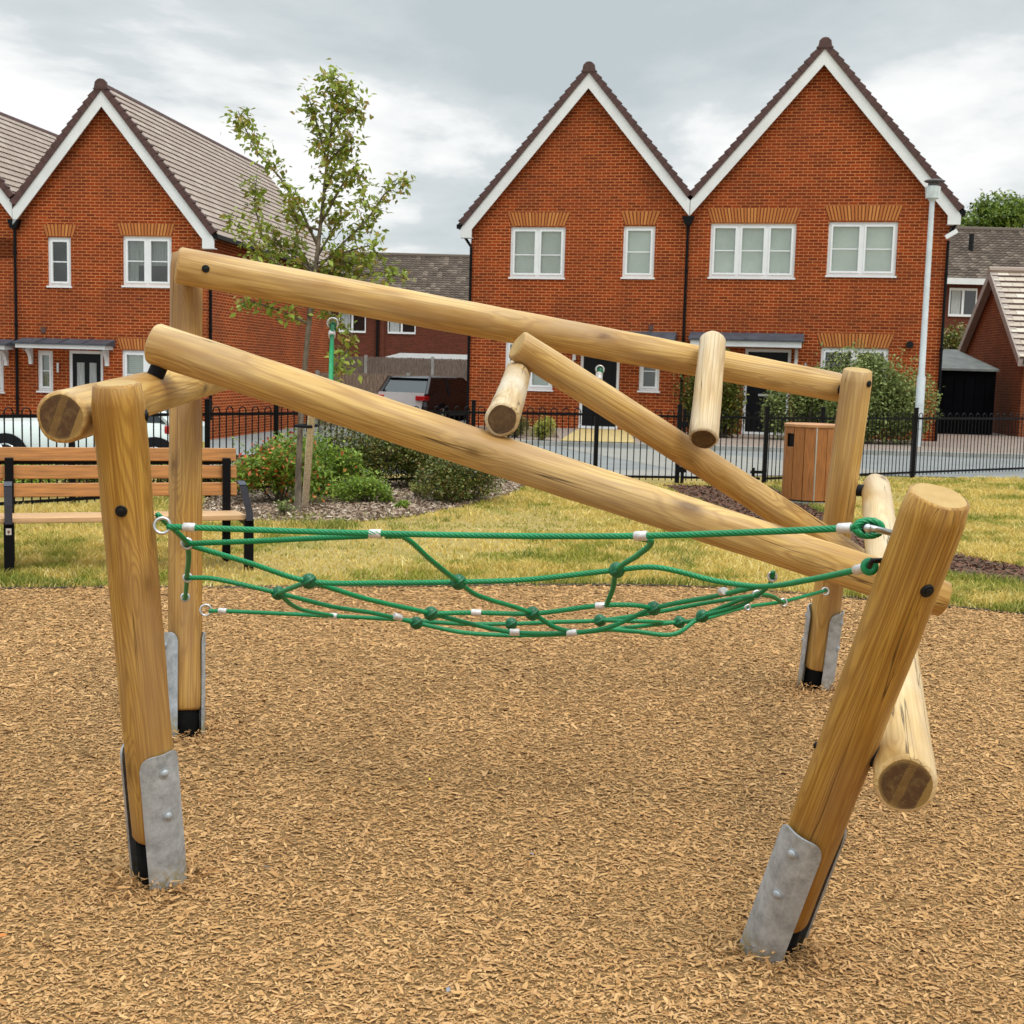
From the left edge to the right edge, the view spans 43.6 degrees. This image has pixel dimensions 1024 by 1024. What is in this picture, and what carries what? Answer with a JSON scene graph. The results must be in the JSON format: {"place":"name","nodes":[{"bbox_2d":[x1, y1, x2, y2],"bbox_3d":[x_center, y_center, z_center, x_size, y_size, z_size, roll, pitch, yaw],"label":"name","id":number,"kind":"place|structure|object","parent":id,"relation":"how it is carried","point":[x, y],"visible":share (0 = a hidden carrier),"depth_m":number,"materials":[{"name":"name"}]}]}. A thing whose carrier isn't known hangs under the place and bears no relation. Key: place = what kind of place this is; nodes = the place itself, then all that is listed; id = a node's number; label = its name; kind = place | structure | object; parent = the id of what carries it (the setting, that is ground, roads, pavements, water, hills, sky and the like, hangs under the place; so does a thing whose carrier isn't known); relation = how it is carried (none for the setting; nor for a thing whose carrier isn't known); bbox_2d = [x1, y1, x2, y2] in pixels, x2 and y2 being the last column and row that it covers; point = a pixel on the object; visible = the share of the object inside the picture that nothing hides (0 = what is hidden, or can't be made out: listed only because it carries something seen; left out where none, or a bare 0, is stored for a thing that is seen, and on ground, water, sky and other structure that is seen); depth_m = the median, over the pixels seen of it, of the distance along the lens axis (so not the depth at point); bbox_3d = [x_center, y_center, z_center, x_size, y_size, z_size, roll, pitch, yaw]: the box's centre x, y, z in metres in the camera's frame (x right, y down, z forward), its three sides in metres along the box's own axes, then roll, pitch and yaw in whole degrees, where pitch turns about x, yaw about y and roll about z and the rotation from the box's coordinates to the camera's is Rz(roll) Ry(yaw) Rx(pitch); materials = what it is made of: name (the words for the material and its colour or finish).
{"place":"outdoors","nodes":[
{"label":"outdoors","id":0,"kind":"place"},
{"bbox_2d":[210,434,364,454],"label":"access drive","id":1,"kind":"structure","parent":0,"point":[229,443],"depth_m":30.73,"materials":[{"name":"concrete"}]},
{"bbox_2d":[227,418,465,438],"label":"yard","id":2,"kind":"structure","parent":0,"point":[255,435],"depth_m":35.25,"materials":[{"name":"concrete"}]},
{"bbox_2d":[315,370,460,424],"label":"board fence","id":3,"kind":"object","parent":2,"relation":"on","point":[372,383],"visible":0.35,"depth_m":41.00,"materials":[{"name":"wood"}]},
{"bbox_2d":[334,355,466,380],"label":"board fence","id":4,"kind":"object","parent":2,"relation":"on","point":[413,366],"visible":0.13,"depth_m":45.95,"materials":[{"name":"wood"}]},
{"bbox_2d":[377,375,466,418],"bbox_3d":[-2.196,-3.314,38.315,2.160,1.480,4.430,5,7,28],"label":"parked car","id":5,"kind":"object","parent":2,"relation":"on","point":[430,392],"visible":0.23,"depth_m":36.78,"materials":[{"name":"black paint"}]},
{"bbox_2d":[386,353,466,359],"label":"flat roof shed","id":6,"kind":"structure","parent":2,"relation":"on","point":[427,356],"depth_m":51.79,"materials":[{"name":"grey brick"}]},
{"bbox_2d":[0,585,1023,1023],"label":"play surface","id":7,"kind":"object","parent":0,"point":[514,913],"visible":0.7,"depth_m":4.33,"materials":[{"name":"brown wood"}]},
{"bbox_2d":[18,666,910,1006],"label":"wood chips","id":8,"kind":"object","parent":7,"relation":"on","point":[208,872],"visible":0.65,"depth_m":3.62,"materials":[{"name":"brown wood"}]},
{"bbox_2d":[37,247,969,963],"bbox_3d":[0.155,0.077,4.558,3.299,2.090,3.583,2,6,0],"label":"climbing frame","id":9,"kind":"object","parent":7,"relation":"on","point":[877,719],"visible":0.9,"depth_m":4.13,"materials":[{"name":"brown wood"}]},
{"bbox_2d":[327,317,338,379],"bbox_3d":[-0.692,-0.605,4.986,0.054,0.352,1.308,1,6,-9],"label":"tie rope","id":10,"kind":"object","parent":9,"relation":"attached to","point":[332,326],"visible":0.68,"depth_m":5.46,"materials":[{"name":"plastic"}]},
{"bbox_2d":[152,512,891,636],"bbox_3d":[0.053,0.198,4.349,2.770,0.722,2.869,2,6,0],"label":"rope net","id":11,"kind":"object","parent":9,"relation":"attached to","point":[868,528],"visible":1,"depth_m":3.94,"materials":[{"name":"fabric"}]},
{"bbox_2d":[595,365,604,379],"bbox_3d":[0.377,-0.554,5.653,0.043,0.195,0.239,2,6,8],"label":"tie rope","id":12,"kind":"object","parent":9,"relation":"hanging from","point":[599,372],"visible":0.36,"depth_m":5.74,"materials":[{"name":"metal"}]},
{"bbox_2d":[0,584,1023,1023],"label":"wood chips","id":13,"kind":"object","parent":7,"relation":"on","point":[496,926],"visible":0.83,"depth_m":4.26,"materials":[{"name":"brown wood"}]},
{"bbox_2d":[0,583,1023,613],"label":"turf edge","id":14,"kind":"object","parent":7,"relation":"on","point":[269,586],"visible":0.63,"depth_m":8.95,"materials":[{"name":"soil"}]},
{"bbox_2d":[0,473,1023,612],"bbox_3d":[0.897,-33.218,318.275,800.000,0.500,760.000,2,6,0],"label":"ground","id":15,"kind":"structure","parent":0,"point":[467,524],"depth_m":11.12,"materials":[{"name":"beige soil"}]},
{"bbox_2d":[0,112,57,414],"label":"brick house","id":16,"kind":"structure","parent":15,"relation":"on","point":[25,146],"depth_m":32.24,"materials":[{"name":"red brick"}]},
{"bbox_2d":[0,353,4,392],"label":"window","id":17,"kind":"structure","parent":16,"relation":"in","point":[1,357],"depth_m":32.27,"materials":[{"name":"white plastic"}]},
{"bbox_2d":[0,464,63,482],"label":"shrub","id":18,"kind":"object","parent":15,"relation":"on","point":[33,481],"visible":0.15,"depth_m":14.15,"materials":[{"name":"green plant"}]},
{"bbox_2d":[47,464,98,482],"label":"shrub","id":19,"kind":"object","parent":15,"relation":"on","point":[88,481],"visible":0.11,"depth_m":14.28,"materials":[{"name":"green plant"}]},
{"bbox_2d":[0,447,253,573],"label":"park bench","id":20,"kind":"object","parent":15,"relation":"on","point":[225,488],"visible":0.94,"depth_m":9.42,"materials":[{"name":"brown wood"}]},
{"bbox_2d":[7,78,343,439],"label":"brick house","id":21,"kind":"structure","parent":15,"relation":"on","point":[118,199],"depth_m":31.76,"materials":[{"name":"red brick"}]},
{"bbox_2d":[36,351,52,392],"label":"window","id":22,"kind":"structure","parent":21,"relation":"in","point":[45,358],"depth_m":32.16,"materials":[{"name":"white plastic"}]},
{"bbox_2d":[46,237,71,287],"bbox_3d":[-11.227,-6.193,31.790,0.660,1.234,0.140,2,6,6],"label":"window","id":23,"kind":"structure","parent":21,"relation":"in","point":[52,284],"depth_m":31.79,"materials":[{"name":"white plastic"}]},
{"bbox_2d":[73,353,100,386],"bbox_3d":[-10.648,-2.958,32.103,0.744,2.006,0.060,2,6,6],"label":"door","id":24,"kind":"structure","parent":21,"relation":"in","point":[86,367],"depth_m":32.02,"materials":[{"name":"metal"}]},
{"bbox_2d":[123,350,150,376],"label":"window","id":25,"kind":"structure","parent":21,"relation":"in","point":[138,364],"depth_m":31.92,"materials":[{"name":"white plastic"}]},
{"bbox_2d":[121,236,171,287],"bbox_3d":[-8.971,-6.156,31.558,1.305,1.245,0.195,2,6,6],"label":"window","id":26,"kind":"structure","parent":21,"relation":"in","point":[147,252],"depth_m":31.59,"materials":[{"name":"white plastic"}]},
{"bbox_2d":[152,461,240,497],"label":"shrub","id":27,"kind":"object","parent":15,"relation":"on","point":[204,480],"visible":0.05,"depth_m":14.61,"materials":[{"name":"green plant"}]},
{"bbox_2d":[0,399,682,506],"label":"bow top railings","id":28,"kind":"object","parent":15,"relation":"on","point":[276,413],"visible":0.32,"depth_m":15.36,"materials":[{"name":"black metal"}]},
{"bbox_2d":[679,409,762,483],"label":"metal gate","id":29,"kind":"structure","parent":28,"relation":"attached to","point":[685,424],"depth_m":18.19,"materials":[{"name":"black metal"}]},
{"bbox_2d":[202,478,525,522],"bbox_3d":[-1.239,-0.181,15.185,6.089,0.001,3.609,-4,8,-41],"label":"planting bed","id":30,"kind":"object","parent":15,"relation":"on","point":[356,515],"visible":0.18,"depth_m":13.89,"materials":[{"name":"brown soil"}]},
{"bbox_2d":[231,431,337,502],"bbox_3d":[-2.511,-0.489,14.088,1.191,0.824,1.035,2,6,0],"label":"shrub","id":31,"kind":"object","parent":30,"relation":"on","point":[273,464],"visible":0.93,"depth_m":13.89,"materials":[{"name":"green plant"}]},
{"bbox_2d":[274,499,296,513],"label":"plant","id":32,"kind":"object","parent":30,"relation":"on","point":[283,508],"visible":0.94,"depth_m":12.99,"materials":[{"name":"green plant"}]},
{"bbox_2d":[294,416,317,507],"bbox_3d":[-2.124,-0.502,13.265,0.224,1.110,0.833,1,6,-4],"label":"tree stake","id":33,"kind":"object","parent":30,"relation":"on","point":[310,425],"visible":0.86,"depth_m":13.19,"materials":[{"name":"brown wood"}]},
{"bbox_2d":[218,58,415,511],"bbox_3d":[-2.072,-2.323,13.346,2.097,4.727,1.366,2,6,0],"label":"young tree","id":34,"kind":"object","parent":30,"relation":"on","point":[339,157],"visible":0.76,"depth_m":13.27,"materials":[{"name":"green plant"}]},
{"bbox_2d":[267,427,366,496],"bbox_3d":[-2.304,-0.566,14.895,1.245,0.831,0.764,5,7,26],"label":"shrub","id":35,"kind":"object","parent":30,"relation":"on","point":[343,465],"visible":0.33,"depth_m":14.83,"materials":[{"name":"green plant"}]},
{"bbox_2d":[329,480,351,498],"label":"plant","id":36,"kind":"object","parent":30,"relation":"on","point":[340,490],"visible":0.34,"depth_m":14.67,"materials":[{"name":"green plant"}]},
{"bbox_2d":[322,465,394,502],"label":"shrub","id":37,"kind":"object","parent":30,"relation":"on","point":[363,489],"visible":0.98,"depth_m":14.28,"materials":[{"name":"green plant"}]},
{"bbox_2d":[288,415,442,485],"bbox_3d":[-1.707,-0.790,16.087,2.217,1.016,1.200,-1,7,-19],"label":"shrub","id":38,"kind":"object","parent":30,"relation":"on","point":[372,453],"visible":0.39,"depth_m":15.80,"materials":[{"name":"green plant"}]},
{"bbox_2d":[378,492,395,503],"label":"plant","id":39,"kind":"object","parent":30,"relation":"on","point":[388,500],"visible":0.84,"depth_m":14.38,"materials":[{"name":"green plant"}]},
{"bbox_2d":[393,499,410,508],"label":"plant","id":40,"kind":"object","parent":30,"relation":"on","point":[404,503],"visible":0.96,"depth_m":13.82,"materials":[{"name":"green plant"}]},
{"bbox_2d":[409,479,431,496],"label":"plant","id":41,"kind":"object","parent":30,"relation":"on","point":[417,492],"visible":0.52,"depth_m":15.14,"materials":[{"name":"green plant"}]},
{"bbox_2d":[376,441,473,484],"bbox_3d":[-1.127,-0.697,16.340,1.399,0.809,1.267,6,8,34],"label":"shrub","id":42,"kind":"object","parent":30,"relation":"on","point":[418,455],"visible":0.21,"depth_m":15.97,"materials":[{"name":"green plant"}]},
{"bbox_2d":[409,455,507,502],"bbox_3d":[-0.528,-0.450,14.781,1.294,0.709,1.184,2,6,0],"label":"shrub","id":43,"kind":"object","parent":30,"relation":"on","point":[460,482],"visible":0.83,"depth_m":14.63,"materials":[{"name":"green plant"}]},
{"bbox_2d":[327,251,469,357],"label":"terraced house","id":44,"kind":"structure","parent":15,"relation":"on","point":[445,275],"depth_m":61.85,"materials":[{"name":"red brick"}]},
{"bbox_2d":[339,313,365,332],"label":"window","id":45,"kind":"structure","parent":44,"relation":"in","point":[359,326],"depth_m":61.67,"materials":[{"name":"white plastic"}]},
{"bbox_2d":[388,321,415,333],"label":"window","id":46,"kind":"structure","parent":44,"relation":"in","point":[393,328],"depth_m":61.70,"materials":[{"name":"white plastic"}]},
{"bbox_2d":[456,61,693,430],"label":"brick house","id":47,"kind":"structure","parent":15,"relation":"on","point":[578,210],"depth_m":32.69,"materials":[{"name":"red brick"}]},
{"bbox_2d":[505,342,552,391],"bbox_3d":[0.452,-3.817,33.404,1.330,1.303,0.185,3,6,12],"label":"window","id":48,"kind":"structure","parent":47,"relation":"in","point":[541,384],"depth_m":33.45,"materials":[{"name":"white plastic"}]},
{"bbox_2d":[508,227,565,278],"bbox_3d":[0.666,-6.681,33.059,1.495,1.322,0.185,3,6,12],"label":"window","id":49,"kind":"structure","parent":47,"relation":"in","point":[536,252],"depth_m":33.09,"materials":[{"name":"white plastic"}]},
{"bbox_2d":[582,356,616,426],"bbox_3d":[2.262,-3.140,33.093,0.871,1.845,0.056,3,6,12],"label":"door","id":50,"kind":"structure","parent":47,"relation":"in","point":[610,373],"depth_m":33.03,"materials":[{"name":"metal"}]},
{"bbox_2d":[621,226,654,278],"bbox_3d":[3.221,-6.581,32.510,0.862,1.322,0.185,3,6,12],"label":"window","id":51,"kind":"structure","parent":47,"relation":"in","point":[639,241],"depth_m":32.56,"materials":[{"name":"white plastic"}]},
{"bbox_2d":[637,366,659,392],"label":"window","id":52,"kind":"structure","parent":47,"relation":"in","point":[647,389],"depth_m":32.77,"materials":[{"name":"white plastic"}]},
{"bbox_2d":[781,422,834,504],"bbox_3d":[3.646,-0.593,15.693,0.651,0.982,0.651,2,6,8],"label":"litter bin","id":53,"kind":"object","parent":15,"relation":"on","point":[807,456],"visible":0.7,"depth_m":15.42,"materials":[{"name":"brown wood"}]},
{"bbox_2d":[682,37,965,440],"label":"brick house","id":54,"kind":"structure","parent":15,"relation":"on","point":[809,207],"depth_m":31.43,"materials":[{"name":"red brick"}]},
{"bbox_2d":[707,224,796,279],"bbox_3d":[5.996,-6.491,31.912,2.150,1.361,0.185,3,6,12],"label":"window","id":55,"kind":"structure","parent":54,"relation":"in","point":[737,251],"depth_m":31.95,"materials":[{"name":"white plastic"}]},
{"bbox_2d":[745,352,787,431],"bbox_3d":[6.393,-3.009,32.174,0.985,2.006,0.112,3,6,12],"label":"door","id":56,"kind":"structure","parent":54,"relation":"in","point":[756,394],"depth_m":32.24,"materials":[{"name":"metal"}]},
{"bbox_2d":[820,347,888,372],"bbox_3d":[8.456,-3.443,31.700,1.611,1.215,0.078,3,6,12],"label":"window","id":57,"kind":"structure","parent":54,"relation":"in","point":[823,353],"depth_m":31.64,"materials":[{"name":"white plastic"}]},
{"bbox_2d":[825,222,897,277],"bbox_3d":[8.571,-6.419,31.357,1.694,1.338,0.185,3,6,12],"label":"window","id":58,"kind":"structure","parent":54,"relation":"in","point":[855,249],"depth_m":31.39,"materials":[{"name":"white plastic"}]},
{"bbox_2d":[814,340,944,444],"bbox_3d":[8.469,-2.752,29.596,3.071,2.446,1.879,2,6,0],"label":"shrub","id":59,"kind":"object","parent":15,"relation":"on","point":[891,395],"visible":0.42,"depth_m":29.21,"materials":[{"name":"green plant"}]},
{"bbox_2d":[761,406,1023,483],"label":"bow top railings","id":60,"kind":"object","parent":15,"relation":"on","point":[912,471],"visible":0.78,"depth_m":20.35,"materials":[{"name":"black metal"}]},
{"bbox_2d":[943,320,965,349],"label":"shrub","id":61,"kind":"object","parent":15,"relation":"on","point":[950,338],"visible":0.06,"depth_m":43.48,"materials":[{"name":"green plant"}]},
{"bbox_2d":[944,226,1023,347],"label":"detached house","id":62,"kind":"structure","parent":15,"relation":"on","point":[975,253],"depth_m":52.73,"materials":[{"name":"red brick"}]},
{"bbox_2d":[948,288,976,316],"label":"window","id":63,"kind":"structure","parent":62,"relation":"in","point":[962,301],"depth_m":51.64,"materials":[{"name":"white plastic"}]},
{"bbox_2d":[959,188,1023,227],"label":"tree","id":64,"kind":"object","parent":15,"relation":"on","point":[987,212],"visible":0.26,"depth_m":71.39,"materials":[{"name":"green plant"}]},
{"bbox_2d":[0,0,1023,254],"label":"sky","id":65,"kind":"structure","parent":0,"point":[459,86],"materials":[{"name":"grey"}]},
{"bbox_2d":[559,428,635,442],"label":"front path","id":66,"kind":"structure","parent":0,"point":[605,435],"depth_m":29.09,"materials":[{"name":"beige concrete"}]},
{"bbox_2d":[210,445,1023,478],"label":"road","id":67,"kind":"structure","parent":0,"point":[1003,474],"depth_m":23.45,"materials":[{"name":"grey asphalt"}]},
{"bbox_2d":[0,410,210,464],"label":"parked car","id":68,"kind":"object","parent":67,"relation":"on","point":[26,434],"visible":0.11,"depth_m":19.57,"materials":[{"name":"white paint"}]},
{"bbox_2d":[236,440,1023,458],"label":"kerb","id":69,"kind":"structure","parent":67,"relation":"on","point":[624,445],"depth_m":26.34,"materials":[{"name":"concrete"}]},
{"bbox_2d":[475,447,887,475],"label":"footpath","id":70,"kind":"structure","parent":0,"point":[650,458],"depth_m":22.73,"materials":[{"name":"grey concrete"}]},
{"bbox_2d":[481,426,1023,453],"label":"pavement","id":71,"kind":"structure","parent":0,"point":[723,439],"depth_m":29.32,"materials":[{"name":"grey concrete"}]},
{"bbox_2d":[475,426,558,436],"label":"garden soil","id":72,"kind":"structure","parent":71,"relation":"on","point":[524,434],"depth_m":30.00,"materials":[{"name":"brown soil"}]},
{"bbox_2d":[504,416,530,437],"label":"shrub","id":73,"kind":"object","parent":71,"relation":"on","point":[517,431],"visible":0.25,"depth_m":27.75,"materials":[{"name":"green plant"}]},
{"bbox_2d":[528,415,555,439],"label":"shrub","id":74,"kind":"object","parent":71,"relation":"on","point":[541,429],"visible":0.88,"depth_m":26.83,"materials":[{"name":"green plant"}]},
{"bbox_2d":[672,374,735,433],"bbox_3d":[4.611,-2.787,30.670,1.302,2.027,1.316,7,9,43],"label":"shrub","id":75,"kind":"object","parent":71,"relation":"on","point":[688,399],"visible":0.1,"depth_m":30.60,"materials":[{"name":"green plant"}]},
{"bbox_2d":[719,348,749,437],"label":"shrub","id":76,"kind":"object","parent":71,"relation":"on","point":[731,400],"visible":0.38,"depth_m":29.96,"materials":[{"name":"green plant"}]},
{"bbox_2d":[757,364,841,439],"bbox_3d":[6.998,-2.564,30.056,2.531,1.828,1.242,2,6,0],"label":"shrub","id":77,"kind":"object","parent":71,"relation":"on","point":[800,404],"visible":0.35,"depth_m":29.91,"materials":[{"name":"green plant"}]},
{"bbox_2d":[915,179,944,446],"bbox_3d":[9.164,-4.325,28.304,0.460,5.938,0.400,2,6,0],"label":"street lamp","id":78,"kind":"object","parent":71,"relation":"on","point":[932,191],"visible":0.88,"depth_m":28.22,"materials":[{"name":"white metal"}]},
{"bbox_2d":[918,403,922,427],"bbox_3d":[9.075,-2.135,28.444,0.100,0.550,0.022,2,6,0],"label":"access door","id":79,"kind":"structure","parent":78,"relation":"in","point":[920,407],"depth_m":28.43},
{"bbox_2d":[938,349,999,434],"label":"bin store","id":80,"kind":"structure","parent":71,"relation":"on","point":[968,382],"depth_m":35.95,"materials":[{"name":"black wood"}]},
{"bbox_2d":[958,266,1023,436],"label":"brick garage","id":81,"kind":"structure","parent":71,"relation":"on","point":[993,335],"depth_m":37.35,"materials":[{"name":"red brick"}]},
{"bbox_2d":[663,484,1023,581],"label":"bark path","id":82,"kind":"structure","parent":0,"point":[971,570],"depth_m":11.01,"materials":[{"name":"brown wood"}]}
]}

